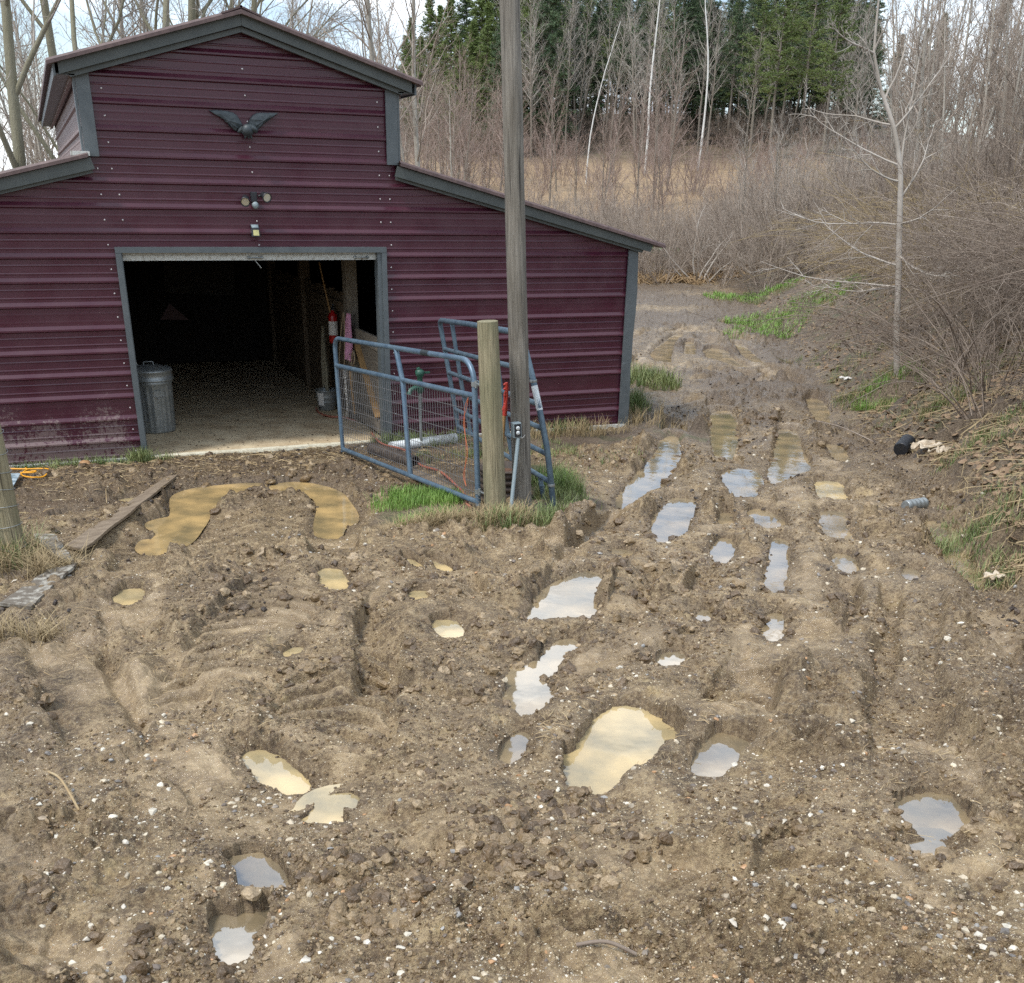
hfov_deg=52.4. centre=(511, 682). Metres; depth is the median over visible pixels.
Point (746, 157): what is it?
bare tree
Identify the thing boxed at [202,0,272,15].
bare tree
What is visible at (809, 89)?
bare tree
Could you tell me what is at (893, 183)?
bare shrub
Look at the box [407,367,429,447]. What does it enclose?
yard hydrant
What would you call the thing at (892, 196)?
bare shrub
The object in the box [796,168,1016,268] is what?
bramble bush
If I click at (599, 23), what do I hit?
bare tree
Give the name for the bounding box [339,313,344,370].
lead rope
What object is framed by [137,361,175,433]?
trash can
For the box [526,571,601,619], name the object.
puddle
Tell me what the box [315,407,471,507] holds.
garden hose
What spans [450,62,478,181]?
bare tree
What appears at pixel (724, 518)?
puddle
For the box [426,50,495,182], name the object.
bare tree
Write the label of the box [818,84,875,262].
bare tree
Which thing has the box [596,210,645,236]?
bare shrub
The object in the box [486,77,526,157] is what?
bare tree
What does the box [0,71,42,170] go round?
bare tree
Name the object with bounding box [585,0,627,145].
bare tree
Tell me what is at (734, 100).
pine tree
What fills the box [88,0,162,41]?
bare tree
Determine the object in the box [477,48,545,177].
bare tree
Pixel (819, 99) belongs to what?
pine tree
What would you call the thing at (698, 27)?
pine tree
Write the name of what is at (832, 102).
pine tree
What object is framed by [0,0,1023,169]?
sky
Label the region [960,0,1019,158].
bare tree
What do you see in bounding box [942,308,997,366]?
undergrowth clump
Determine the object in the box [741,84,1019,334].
bramble bush
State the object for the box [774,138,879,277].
bare shrub
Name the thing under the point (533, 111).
bare tree
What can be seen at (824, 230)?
bramble bush
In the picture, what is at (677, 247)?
bare shrub
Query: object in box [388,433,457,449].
plastic pipe
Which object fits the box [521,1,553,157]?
bare tree
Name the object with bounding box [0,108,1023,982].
ground
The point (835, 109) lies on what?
bare tree
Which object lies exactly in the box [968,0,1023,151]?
bare tree
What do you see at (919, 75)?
pine tree
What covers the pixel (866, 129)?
bare tree
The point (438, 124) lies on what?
bare tree
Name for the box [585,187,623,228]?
bare shrub
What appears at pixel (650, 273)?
bare shrub
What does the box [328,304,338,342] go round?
fire extinguisher
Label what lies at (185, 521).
puddle
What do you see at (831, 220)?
bramble bush
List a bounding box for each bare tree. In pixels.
[0,0,56,161]
[0,0,57,161]
[0,0,59,148]
[0,0,60,167]
[0,0,130,149]
[0,0,163,158]
[0,1,55,163]
[0,2,55,162]
[0,19,51,163]
[0,43,46,169]
[0,57,43,133]
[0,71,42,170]
[0,113,10,170]
[1,2,57,161]
[2,0,53,162]
[55,0,149,52]
[76,0,361,47]
[78,0,328,45]
[87,2,116,44]
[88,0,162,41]
[99,0,154,38]
[115,0,175,37]
[120,0,384,44]
[139,0,355,35]
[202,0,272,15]
[275,0,321,34]
[280,0,304,29]
[286,0,330,34]
[300,0,332,38]
[310,0,460,119]
[338,0,418,145]
[341,0,424,164]
[358,0,462,166]
[360,0,428,153]
[375,4,446,169]
[382,23,419,162]
[400,66,452,176]
[401,35,439,169]
[406,44,453,170]
[418,44,440,168]
[420,59,468,175]
[421,89,439,170]
[422,69,436,160]
[423,46,474,178]
[423,76,490,183]
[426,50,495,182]
[427,91,450,173]
[431,22,491,178]
[431,73,455,165]
[432,79,468,175]
[437,87,462,171]
[438,106,481,181]
[444,69,486,181]
[447,48,477,128]
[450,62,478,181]
[461,71,497,182]
[469,56,502,174]
[471,97,503,187]
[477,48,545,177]
[480,41,530,190]
[484,110,533,198]
[486,73,502,164]
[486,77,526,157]
[486,92,501,175]
[491,59,538,148]
[497,3,539,101]
[520,0,548,158]
[521,0,540,147]
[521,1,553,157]
[521,16,545,155]
[525,0,565,143]
[534,62,585,204]
[537,58,573,191]
[541,8,576,152]
[553,0,583,134]
[553,0,590,154]
[562,111,585,201]
[563,0,591,142]
[567,1,598,146]
[575,8,612,148]
[579,0,593,109]
[579,0,612,73]
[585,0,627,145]
[588,82,628,206]
[588,83,637,212]
[590,137,629,217]
[597,70,632,182]
[601,0,637,136]
[611,3,641,125]
[611,5,651,158]
[613,83,663,205]
[621,76,659,188]
[623,1,658,150]
[624,28,644,109]
[625,0,651,122]
[627,52,682,209]
[628,0,670,162]
[635,3,660,119]
[636,0,677,122]
[636,1,679,149]
[637,140,674,223]
[638,34,663,144]
[639,0,667,145]
[639,1,657,123]
[640,105,682,218]
[648,21,706,193]
[649,0,695,144]
[656,96,686,182]
[659,13,701,149]
[662,15,698,126]
[690,0,732,150]
[699,1,737,155]
[713,108,769,264]
[721,4,755,118]
[722,20,738,132]
[724,152,760,250]
[731,16,776,161]
[733,26,751,139]
[740,157,774,264]
[747,0,964,376]
[752,105,802,226]
[760,0,802,148]
[761,110,802,256]
[762,116,799,279]
[770,155,809,220]
[772,103,830,200]
[778,145,812,259]
[784,143,812,275]
[791,11,826,135]
[805,8,823,123]
[806,78,854,202]
[811,134,841,210]
[818,0,878,153]
[818,1,844,144]
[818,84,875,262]
[831,125,882,226]
[832,2,854,112]
[834,2,869,159]
[840,69,891,207]
[841,0,886,145]
[846,4,883,134]
[848,1,880,146]
[852,117,900,184]
[868,0,909,142]
[869,7,927,155]
[870,0,941,144]
[870,7,911,172]
[873,0,952,152]
[877,0,914,111]
[877,0,989,168]
[878,85,935,167]
[881,23,922,150]
[889,103,947,186]
[891,10,927,113]
[892,0,982,164]
[894,22,948,154]
[895,0,990,168]
[898,0,956,138]
[898,0,988,139]
[900,116,928,164]
[902,0,934,135]
[905,1,973,174]
[912,0,993,156]
[913,1,965,166]
[917,0,1008,160]
[919,1,956,159]
[920,0,973,160]
[930,12,1002,175]
[933,0,968,164]
[934,0,988,138]
[936,0,996,165]
[937,0,996,175]
[937,0,1017,168]
[943,11,995,155]
[945,0,1022,158]
[947,0,1023,178]
[950,0,1023,171]
[956,35,982,147]
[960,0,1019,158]
[961,1,1011,157]
[964,0,1023,171]
[966,3,1017,125]
[967,0,1023,160]
[967,1,1022,156]
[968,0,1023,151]
[971,0,1020,134]
[971,19,1020,143]
[975,42,1023,172]
[976,30,1023,132]
[980,0,1020,152]
[981,0,1023,176]
[981,44,1023,170]
[982,0,1023,127]
[990,1,1023,137]
[998,0,1023,139]
[999,69,1023,169]
[1004,3,1023,134]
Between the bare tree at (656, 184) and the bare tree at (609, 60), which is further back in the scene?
the bare tree at (609, 60)
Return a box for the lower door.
[351,326,380,433]
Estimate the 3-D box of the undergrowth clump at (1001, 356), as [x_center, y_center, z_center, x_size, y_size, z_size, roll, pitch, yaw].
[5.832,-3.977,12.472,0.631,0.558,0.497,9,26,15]
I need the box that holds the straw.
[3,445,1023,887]
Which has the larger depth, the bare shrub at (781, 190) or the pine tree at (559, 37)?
the pine tree at (559, 37)
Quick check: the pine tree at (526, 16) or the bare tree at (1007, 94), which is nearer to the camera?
the bare tree at (1007, 94)
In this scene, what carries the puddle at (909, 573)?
on the ground at (28, 946)
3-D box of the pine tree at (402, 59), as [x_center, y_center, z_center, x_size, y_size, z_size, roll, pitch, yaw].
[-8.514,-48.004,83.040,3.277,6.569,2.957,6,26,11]
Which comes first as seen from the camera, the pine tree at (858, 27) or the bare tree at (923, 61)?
the bare tree at (923, 61)
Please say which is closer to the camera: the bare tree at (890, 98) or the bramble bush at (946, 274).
the bramble bush at (946, 274)
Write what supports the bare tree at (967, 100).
on the ground at (28, 946)
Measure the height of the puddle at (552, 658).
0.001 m
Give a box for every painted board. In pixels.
[0,564,75,608]
[33,533,75,563]
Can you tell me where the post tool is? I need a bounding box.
[502,382,508,443]
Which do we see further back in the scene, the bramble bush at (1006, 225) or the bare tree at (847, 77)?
the bare tree at (847, 77)
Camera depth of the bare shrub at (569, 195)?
41.69 m
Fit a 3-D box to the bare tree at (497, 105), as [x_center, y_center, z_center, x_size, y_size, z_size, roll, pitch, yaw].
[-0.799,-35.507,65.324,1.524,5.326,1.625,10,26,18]
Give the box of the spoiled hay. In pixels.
[638,260,778,284]
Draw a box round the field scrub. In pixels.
[400,109,972,243]
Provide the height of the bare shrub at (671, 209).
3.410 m
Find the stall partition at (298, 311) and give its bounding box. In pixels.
[265,260,380,433]
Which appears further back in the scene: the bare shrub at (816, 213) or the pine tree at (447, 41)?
the pine tree at (447, 41)
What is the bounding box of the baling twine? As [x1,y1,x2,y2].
[463,397,468,484]
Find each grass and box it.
[0,359,689,570]
[0,397,687,646]
[364,464,581,526]
[703,273,922,411]
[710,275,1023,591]
[717,272,1023,589]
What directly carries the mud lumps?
on the ground at (28, 946)
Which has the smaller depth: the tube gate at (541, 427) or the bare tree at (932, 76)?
the tube gate at (541, 427)
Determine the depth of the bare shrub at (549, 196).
42.75 m
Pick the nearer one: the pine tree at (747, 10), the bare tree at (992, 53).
the bare tree at (992, 53)
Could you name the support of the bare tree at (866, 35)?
on the ground at (28, 946)
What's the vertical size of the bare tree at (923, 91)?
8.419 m
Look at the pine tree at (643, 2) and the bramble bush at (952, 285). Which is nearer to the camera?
the bramble bush at (952, 285)
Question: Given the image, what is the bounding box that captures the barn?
[0,5,665,466]
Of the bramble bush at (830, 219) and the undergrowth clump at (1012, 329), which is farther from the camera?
the bramble bush at (830, 219)
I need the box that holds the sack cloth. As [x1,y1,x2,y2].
[321,326,329,390]
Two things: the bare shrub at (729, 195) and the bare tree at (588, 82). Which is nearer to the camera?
the bare shrub at (729, 195)
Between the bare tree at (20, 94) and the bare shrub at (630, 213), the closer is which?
the bare tree at (20, 94)
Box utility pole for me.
[499,0,531,509]
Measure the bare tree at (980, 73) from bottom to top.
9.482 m
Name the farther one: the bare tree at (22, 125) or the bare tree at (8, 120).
the bare tree at (22, 125)
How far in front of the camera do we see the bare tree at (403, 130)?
57.99 m
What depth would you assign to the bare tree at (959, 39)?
53.65 m
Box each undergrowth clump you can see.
[890,290,915,311]
[902,244,954,306]
[925,284,969,327]
[930,256,1006,338]
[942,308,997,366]
[966,252,1023,327]
[966,266,1023,357]
[983,334,1023,372]
[990,240,1023,340]
[1003,296,1023,358]
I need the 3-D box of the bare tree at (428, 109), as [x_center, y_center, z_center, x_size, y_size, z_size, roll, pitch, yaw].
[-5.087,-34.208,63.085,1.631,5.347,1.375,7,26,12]
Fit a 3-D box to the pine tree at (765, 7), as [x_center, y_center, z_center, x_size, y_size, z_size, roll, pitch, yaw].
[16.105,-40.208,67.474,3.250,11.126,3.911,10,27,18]
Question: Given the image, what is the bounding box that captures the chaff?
[151,405,357,450]
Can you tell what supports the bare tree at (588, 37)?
on the ground at (28, 946)
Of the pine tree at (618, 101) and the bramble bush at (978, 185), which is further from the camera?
the pine tree at (618, 101)
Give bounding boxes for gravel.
[1,426,1023,982]
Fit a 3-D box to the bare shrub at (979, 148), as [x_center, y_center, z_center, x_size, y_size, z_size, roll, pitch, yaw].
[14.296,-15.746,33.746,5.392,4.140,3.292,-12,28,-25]
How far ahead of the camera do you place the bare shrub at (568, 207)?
41.36 m
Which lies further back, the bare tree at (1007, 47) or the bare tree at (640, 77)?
the bare tree at (640, 77)
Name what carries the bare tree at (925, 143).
on the ground at (28, 946)
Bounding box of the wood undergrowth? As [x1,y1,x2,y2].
[399,94,877,152]
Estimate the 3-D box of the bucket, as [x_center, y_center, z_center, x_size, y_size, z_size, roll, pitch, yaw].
[-2.471,-3.781,13.877,0.312,0.262,0.312,-9,27,-21]
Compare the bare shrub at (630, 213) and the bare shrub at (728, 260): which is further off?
the bare shrub at (630, 213)
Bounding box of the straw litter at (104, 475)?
[19,438,481,516]
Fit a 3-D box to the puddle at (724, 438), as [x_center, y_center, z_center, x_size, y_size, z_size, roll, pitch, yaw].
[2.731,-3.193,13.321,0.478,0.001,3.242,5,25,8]
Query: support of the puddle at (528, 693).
on the ground at (28, 946)
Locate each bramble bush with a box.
[683,116,1023,402]
[703,223,1023,390]
[723,236,992,354]
[726,164,1023,280]
[731,236,1023,385]
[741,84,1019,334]
[747,134,986,267]
[747,265,1023,436]
[758,157,992,277]
[768,200,1023,373]
[771,152,1023,277]
[771,160,930,268]
[774,161,895,255]
[776,184,896,282]
[779,150,922,271]
[779,157,1023,308]
[779,188,892,275]
[781,190,1016,287]
[783,145,1018,271]
[784,172,1020,270]
[785,207,855,262]
[792,147,988,282]
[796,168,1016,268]
[799,119,1023,297]
[800,206,1023,320]
[801,127,958,276]
[804,148,955,278]
[804,167,1023,286]
[805,176,871,250]
[808,117,996,254]
[811,130,980,304]
[815,152,990,283]
[816,113,1015,314]
[816,181,1020,311]
[821,142,1023,313]
[821,163,1023,321]
[822,147,961,267]
[822,149,892,252]
[823,149,1022,303]
[832,171,977,256]
[839,205,1023,328]
[840,166,1018,286]
[841,103,1023,263]
[842,187,1023,313]
[842,203,1023,327]
[852,123,1023,268]
[858,137,975,247]
[864,182,1006,298]
[870,95,1023,280]
[871,187,1023,299]
[872,230,1017,318]
[879,154,1022,240]
[880,111,1022,255]
[880,137,1012,238]
[880,197,1023,305]
[881,141,1023,241]
[882,152,1022,236]
[884,49,1023,297]
[884,120,1023,305]
[885,162,1017,242]
[885,167,1023,267]
[885,190,1023,294]
[888,95,1020,238]
[891,183,1023,366]
[891,197,1018,253]
[896,219,1023,341]
[901,234,1023,285]
[903,162,1023,310]
[903,190,1023,296]
[911,181,1023,315]
[912,168,1023,287]
[914,160,1023,335]
[918,168,996,242]
[919,144,1019,221]
[920,165,1023,226]
[920,180,1023,232]
[927,196,1023,245]
[931,190,1023,283]
[939,203,1023,302]
[944,133,1021,226]
[953,198,1021,306]
[954,221,1021,282]
[959,165,1023,262]
[980,200,1023,266]
[999,222,1023,318]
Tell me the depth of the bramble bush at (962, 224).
18.61 m
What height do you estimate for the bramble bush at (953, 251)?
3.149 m
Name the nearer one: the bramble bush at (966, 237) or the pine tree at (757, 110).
the bramble bush at (966, 237)
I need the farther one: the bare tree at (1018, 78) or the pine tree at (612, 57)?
the pine tree at (612, 57)
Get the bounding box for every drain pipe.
[894,434,914,454]
[901,497,928,508]
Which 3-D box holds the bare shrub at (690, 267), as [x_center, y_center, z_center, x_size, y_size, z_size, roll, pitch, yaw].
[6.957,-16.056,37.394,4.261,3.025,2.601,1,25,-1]
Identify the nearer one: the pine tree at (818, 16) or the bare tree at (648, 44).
the pine tree at (818, 16)
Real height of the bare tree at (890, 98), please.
8.606 m
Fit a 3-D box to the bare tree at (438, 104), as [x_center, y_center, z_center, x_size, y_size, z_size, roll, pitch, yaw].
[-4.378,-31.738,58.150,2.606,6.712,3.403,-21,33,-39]
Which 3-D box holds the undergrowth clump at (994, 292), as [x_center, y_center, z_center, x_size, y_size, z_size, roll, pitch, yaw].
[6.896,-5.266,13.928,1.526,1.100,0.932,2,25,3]
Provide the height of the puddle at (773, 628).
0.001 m
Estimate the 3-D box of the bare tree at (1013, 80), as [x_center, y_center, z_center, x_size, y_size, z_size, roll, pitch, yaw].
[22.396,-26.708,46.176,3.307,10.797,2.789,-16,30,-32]
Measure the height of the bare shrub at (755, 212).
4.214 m
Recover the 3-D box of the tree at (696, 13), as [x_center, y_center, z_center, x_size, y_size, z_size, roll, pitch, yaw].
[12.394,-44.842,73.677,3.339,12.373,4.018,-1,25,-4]
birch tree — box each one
[585,16,621,183]
[644,0,663,172]
[698,0,724,167]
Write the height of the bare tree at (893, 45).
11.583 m
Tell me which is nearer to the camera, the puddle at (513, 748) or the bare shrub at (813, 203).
the puddle at (513, 748)
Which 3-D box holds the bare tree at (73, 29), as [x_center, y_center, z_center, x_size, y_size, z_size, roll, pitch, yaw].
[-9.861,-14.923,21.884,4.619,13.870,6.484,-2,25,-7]
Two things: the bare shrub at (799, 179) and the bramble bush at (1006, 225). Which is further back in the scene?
the bare shrub at (799, 179)
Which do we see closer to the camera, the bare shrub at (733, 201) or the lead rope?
the lead rope
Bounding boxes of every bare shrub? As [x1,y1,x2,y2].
[484,178,547,204]
[525,174,579,215]
[526,178,567,208]
[527,189,564,210]
[537,178,597,221]
[543,194,595,218]
[547,190,597,220]
[549,179,601,217]
[557,171,624,220]
[558,185,648,234]
[560,193,634,227]
[566,191,614,219]
[567,187,655,229]
[576,184,630,222]
[578,179,646,232]
[585,186,653,232]
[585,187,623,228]
[589,182,695,270]
[596,202,658,271]
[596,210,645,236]
[598,199,656,237]
[601,186,661,234]
[605,191,650,235]
[605,192,667,251]
[611,200,683,276]
[615,198,682,273]
[619,185,684,258]
[625,218,706,284]
[630,182,732,269]
[630,196,704,277]
[643,195,723,271]
[644,217,698,267]
[646,207,695,272]
[650,187,720,246]
[651,193,759,274]
[654,194,730,264]
[664,206,729,268]
[671,182,737,267]
[674,164,757,230]
[674,178,779,276]
[674,190,761,275]
[674,196,737,262]
[674,198,761,285]
[680,191,757,278]
[686,174,755,240]
[686,210,742,272]
[688,204,730,264]
[689,182,781,262]
[690,170,849,293]
[690,186,762,264]
[696,156,829,287]
[701,166,762,262]
[703,178,823,281]
[705,187,767,262]
[707,168,765,258]
[707,201,803,291]
[712,134,886,279]
[719,162,816,285]
[721,169,778,259]
[725,204,769,268]
[733,170,847,279]
[746,162,874,272]
[748,150,873,268]
[754,172,832,263]
[757,160,844,267]
[765,140,850,200]
[767,150,849,269]
[768,169,841,269]
[769,122,876,269]
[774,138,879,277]
[776,153,876,270]
[777,169,854,263]
[779,152,889,271]
[780,134,885,211]
[782,165,891,269]
[784,174,856,269]
[790,128,892,267]
[804,128,928,259]
[808,148,861,207]
[826,156,952,263]
[829,140,948,240]
[829,161,942,228]
[830,138,939,210]
[838,133,1005,198]
[846,142,936,211]
[847,139,945,239]
[848,141,949,212]
[851,171,951,241]
[853,119,930,217]
[854,127,995,217]
[855,150,972,243]
[861,165,949,215]
[867,144,960,212]
[870,134,964,205]
[872,152,962,215]
[882,119,1004,219]
[891,114,994,189]
[903,85,1023,230]
[919,123,1019,187]
[920,97,1023,230]
[923,105,1023,221]
[929,135,1012,185]
[932,133,973,179]
[943,118,1021,208]
[944,132,1023,204]
[955,93,1023,215]
[966,131,1022,196]
[968,136,1022,192]
[969,129,1022,197]
[982,101,1023,189]
[999,97,1023,179]
[1010,102,1023,171]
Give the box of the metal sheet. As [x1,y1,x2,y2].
[11,473,19,485]
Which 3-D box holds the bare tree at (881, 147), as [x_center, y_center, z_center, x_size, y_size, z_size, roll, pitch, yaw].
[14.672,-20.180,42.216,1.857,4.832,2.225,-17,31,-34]
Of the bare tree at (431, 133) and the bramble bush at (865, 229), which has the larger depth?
the bare tree at (431, 133)
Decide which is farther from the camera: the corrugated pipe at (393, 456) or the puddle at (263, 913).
the corrugated pipe at (393, 456)
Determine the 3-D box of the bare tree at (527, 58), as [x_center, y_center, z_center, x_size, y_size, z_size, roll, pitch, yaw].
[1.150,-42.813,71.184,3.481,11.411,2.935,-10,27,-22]
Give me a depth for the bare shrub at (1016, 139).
23.73 m
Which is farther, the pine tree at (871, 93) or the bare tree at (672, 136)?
the pine tree at (871, 93)
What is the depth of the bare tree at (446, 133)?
53.21 m
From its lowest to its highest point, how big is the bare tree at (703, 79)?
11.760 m
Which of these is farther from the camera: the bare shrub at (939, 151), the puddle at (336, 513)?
the bare shrub at (939, 151)
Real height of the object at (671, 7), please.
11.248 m
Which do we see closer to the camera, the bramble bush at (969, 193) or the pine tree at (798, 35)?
the bramble bush at (969, 193)
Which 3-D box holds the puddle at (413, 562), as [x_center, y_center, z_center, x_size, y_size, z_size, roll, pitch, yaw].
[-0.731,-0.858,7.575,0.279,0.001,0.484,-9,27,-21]
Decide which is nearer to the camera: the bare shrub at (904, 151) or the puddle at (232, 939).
the puddle at (232, 939)
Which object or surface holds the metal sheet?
on the ground at (28, 946)
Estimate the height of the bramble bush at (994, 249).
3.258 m
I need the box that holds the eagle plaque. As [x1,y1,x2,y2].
[209,110,277,139]
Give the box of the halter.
[348,350,354,381]
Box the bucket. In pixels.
[315,387,336,410]
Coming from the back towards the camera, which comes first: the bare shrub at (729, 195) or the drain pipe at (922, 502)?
the bare shrub at (729, 195)
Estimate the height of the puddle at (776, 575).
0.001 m
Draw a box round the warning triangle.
[160,303,187,319]
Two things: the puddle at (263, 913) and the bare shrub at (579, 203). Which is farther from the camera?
the bare shrub at (579, 203)
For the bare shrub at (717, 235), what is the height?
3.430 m
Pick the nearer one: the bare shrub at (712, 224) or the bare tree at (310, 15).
the bare tree at (310, 15)
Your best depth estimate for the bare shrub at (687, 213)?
38.88 m
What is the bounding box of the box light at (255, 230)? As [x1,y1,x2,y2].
[250,225,259,236]
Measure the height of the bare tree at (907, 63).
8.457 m
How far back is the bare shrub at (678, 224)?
41.54 m
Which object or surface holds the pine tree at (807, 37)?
on the ground at (28, 946)
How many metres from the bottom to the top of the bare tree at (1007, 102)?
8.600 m
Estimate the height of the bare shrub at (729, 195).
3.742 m
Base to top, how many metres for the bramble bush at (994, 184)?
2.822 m
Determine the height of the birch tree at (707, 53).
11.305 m
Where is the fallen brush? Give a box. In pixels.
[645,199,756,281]
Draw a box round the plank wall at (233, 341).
[123,260,376,363]
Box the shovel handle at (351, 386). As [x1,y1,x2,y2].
[349,371,354,413]
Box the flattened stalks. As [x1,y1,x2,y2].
[760,271,1023,595]
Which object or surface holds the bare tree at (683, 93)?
on the ground at (28, 946)
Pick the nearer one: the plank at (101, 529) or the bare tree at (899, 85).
the plank at (101, 529)
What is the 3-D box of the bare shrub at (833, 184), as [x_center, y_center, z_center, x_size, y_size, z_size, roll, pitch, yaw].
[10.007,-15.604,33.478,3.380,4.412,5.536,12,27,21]
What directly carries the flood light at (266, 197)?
attached to the barn
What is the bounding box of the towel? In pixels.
[345,313,352,361]
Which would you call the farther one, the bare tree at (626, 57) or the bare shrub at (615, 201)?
the bare tree at (626, 57)
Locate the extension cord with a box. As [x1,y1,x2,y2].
[10,467,48,477]
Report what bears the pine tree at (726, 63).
on the ground at (28, 946)
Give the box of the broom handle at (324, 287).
[319,262,330,312]
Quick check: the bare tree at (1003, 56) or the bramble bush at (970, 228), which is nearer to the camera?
the bramble bush at (970, 228)
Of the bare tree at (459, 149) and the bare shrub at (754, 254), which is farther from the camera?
the bare tree at (459, 149)
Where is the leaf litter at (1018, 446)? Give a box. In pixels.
[758,270,1023,581]
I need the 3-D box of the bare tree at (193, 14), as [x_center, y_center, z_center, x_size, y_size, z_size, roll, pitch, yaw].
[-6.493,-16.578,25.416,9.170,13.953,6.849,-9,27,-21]
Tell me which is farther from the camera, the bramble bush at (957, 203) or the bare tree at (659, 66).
the bare tree at (659, 66)
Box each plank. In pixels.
[65,474,177,551]
[413,471,454,490]
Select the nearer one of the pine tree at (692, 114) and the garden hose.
the garden hose
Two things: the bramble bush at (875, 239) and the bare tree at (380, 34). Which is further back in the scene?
the bare tree at (380, 34)
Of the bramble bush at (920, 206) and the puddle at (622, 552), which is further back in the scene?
the bramble bush at (920, 206)
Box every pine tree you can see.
[396,35,411,118]
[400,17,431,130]
[403,36,439,143]
[417,0,447,129]
[422,0,471,128]
[432,5,455,105]
[439,35,478,149]
[444,0,478,106]
[453,20,493,146]
[460,0,498,124]
[466,1,500,151]
[473,15,528,156]
[485,0,499,107]
[492,0,523,98]
[520,0,570,149]
[520,0,574,144]
[521,0,579,153]
[551,0,599,124]
[561,7,585,116]
[570,1,587,120]
[572,12,607,135]
[579,0,604,115]
[579,0,615,124]
[580,0,601,111]
[588,0,631,111]
[592,8,610,115]
[592,58,618,112]
[594,0,619,125]
[596,0,634,119]
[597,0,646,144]
[598,0,631,124]
[607,10,633,115]
[609,39,633,113]
[610,0,653,117]
[622,29,654,126]
[630,0,651,110]
[636,0,666,113]
[642,0,669,108]
[647,29,683,123]
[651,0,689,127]
[655,0,673,105]
[658,3,688,123]
[661,0,700,121]
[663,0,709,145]
[670,27,712,136]
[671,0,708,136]
[683,0,707,133]
[683,7,727,140]
[684,0,741,143]
[687,4,726,135]
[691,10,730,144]
[710,0,754,143]
[716,0,749,135]
[719,0,736,123]
[720,16,753,129]
[722,0,739,120]
[729,0,775,141]
[732,0,785,156]
[736,23,777,142]
[740,13,784,135]
[741,0,761,119]
[742,1,775,135]
[752,0,805,158]
[758,0,787,131]
[766,13,797,128]
[773,0,806,131]
[776,24,797,105]
[781,0,838,154]
[783,0,813,129]
[785,11,821,124]
[788,0,837,130]
[789,0,819,125]
[802,1,831,112]
[804,0,862,162]
[807,9,843,129]
[808,1,826,112]
[810,18,826,114]
[814,0,861,106]
[817,0,857,107]
[818,0,841,118]
[826,16,868,129]
[830,9,871,133]
[830,12,855,113]
[841,4,881,93]
[842,0,871,110]
[846,0,892,136]
[851,27,887,136]
[858,0,887,128]
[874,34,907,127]
[900,27,929,133]
[930,12,954,127]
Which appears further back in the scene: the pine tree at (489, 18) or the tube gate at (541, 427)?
the pine tree at (489, 18)
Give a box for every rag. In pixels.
[911,439,943,448]
[927,445,950,453]
[983,570,1005,580]
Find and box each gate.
[333,336,483,505]
[438,318,555,506]
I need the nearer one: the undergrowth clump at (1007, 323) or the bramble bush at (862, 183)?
the undergrowth clump at (1007, 323)
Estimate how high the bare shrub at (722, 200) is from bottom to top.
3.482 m
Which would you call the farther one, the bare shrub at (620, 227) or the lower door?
the bare shrub at (620, 227)
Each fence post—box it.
[0,424,26,562]
[477,320,505,515]
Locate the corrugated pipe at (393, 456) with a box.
[367,442,419,465]
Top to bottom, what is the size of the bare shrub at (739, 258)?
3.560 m
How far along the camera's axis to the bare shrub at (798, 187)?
34.78 m
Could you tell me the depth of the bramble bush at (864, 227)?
20.42 m
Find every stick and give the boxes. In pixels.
[47,771,79,810]
[576,939,636,955]
[809,419,873,441]
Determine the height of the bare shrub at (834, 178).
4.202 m
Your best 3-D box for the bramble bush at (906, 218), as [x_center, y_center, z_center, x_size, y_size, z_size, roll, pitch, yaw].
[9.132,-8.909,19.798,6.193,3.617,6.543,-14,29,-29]
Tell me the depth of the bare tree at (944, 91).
35.01 m
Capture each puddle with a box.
[112,588,144,604]
[118,498,133,501]
[135,483,266,555]
[209,912,266,964]
[228,852,288,887]
[241,750,310,794]
[253,910,267,918]
[269,482,358,538]
[283,647,303,656]
[289,784,359,823]
[317,568,348,589]
[407,559,419,566]
[408,591,427,599]
[414,560,452,570]
[431,620,463,637]
[498,732,530,763]
[502,661,553,715]
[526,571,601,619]
[539,638,577,672]
[563,705,676,794]
[611,549,633,556]
[616,436,681,509]
[650,334,682,362]
[650,498,698,541]
[656,652,685,665]
[684,342,695,353]
[691,740,737,776]
[695,610,711,620]
[703,348,747,366]
[707,733,750,759]
[709,411,738,458]
[710,546,735,562]
[713,538,735,548]
[718,513,733,523]
[721,468,763,496]
[735,344,763,362]
[747,509,784,527]
[761,538,789,592]
[761,613,784,640]
[767,429,810,483]
[806,398,830,422]
[814,481,847,499]
[819,511,855,540]
[827,444,851,461]
[832,553,858,573]
[895,792,970,833]
[901,568,919,579]
[909,827,952,854]
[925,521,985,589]
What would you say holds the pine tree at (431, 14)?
on the ground at (28, 946)
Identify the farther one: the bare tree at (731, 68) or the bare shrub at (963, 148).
the bare tree at (731, 68)
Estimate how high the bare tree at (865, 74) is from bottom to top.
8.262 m
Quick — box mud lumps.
[0,405,1023,982]
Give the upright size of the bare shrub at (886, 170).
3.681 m
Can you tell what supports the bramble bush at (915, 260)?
on the ground at (28, 946)
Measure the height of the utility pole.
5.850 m
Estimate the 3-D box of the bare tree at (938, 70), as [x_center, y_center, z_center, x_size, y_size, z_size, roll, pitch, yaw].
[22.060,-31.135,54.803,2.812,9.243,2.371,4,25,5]
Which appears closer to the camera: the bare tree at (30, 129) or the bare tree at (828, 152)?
the bare tree at (30, 129)
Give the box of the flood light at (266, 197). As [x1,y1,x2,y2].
[240,192,271,208]

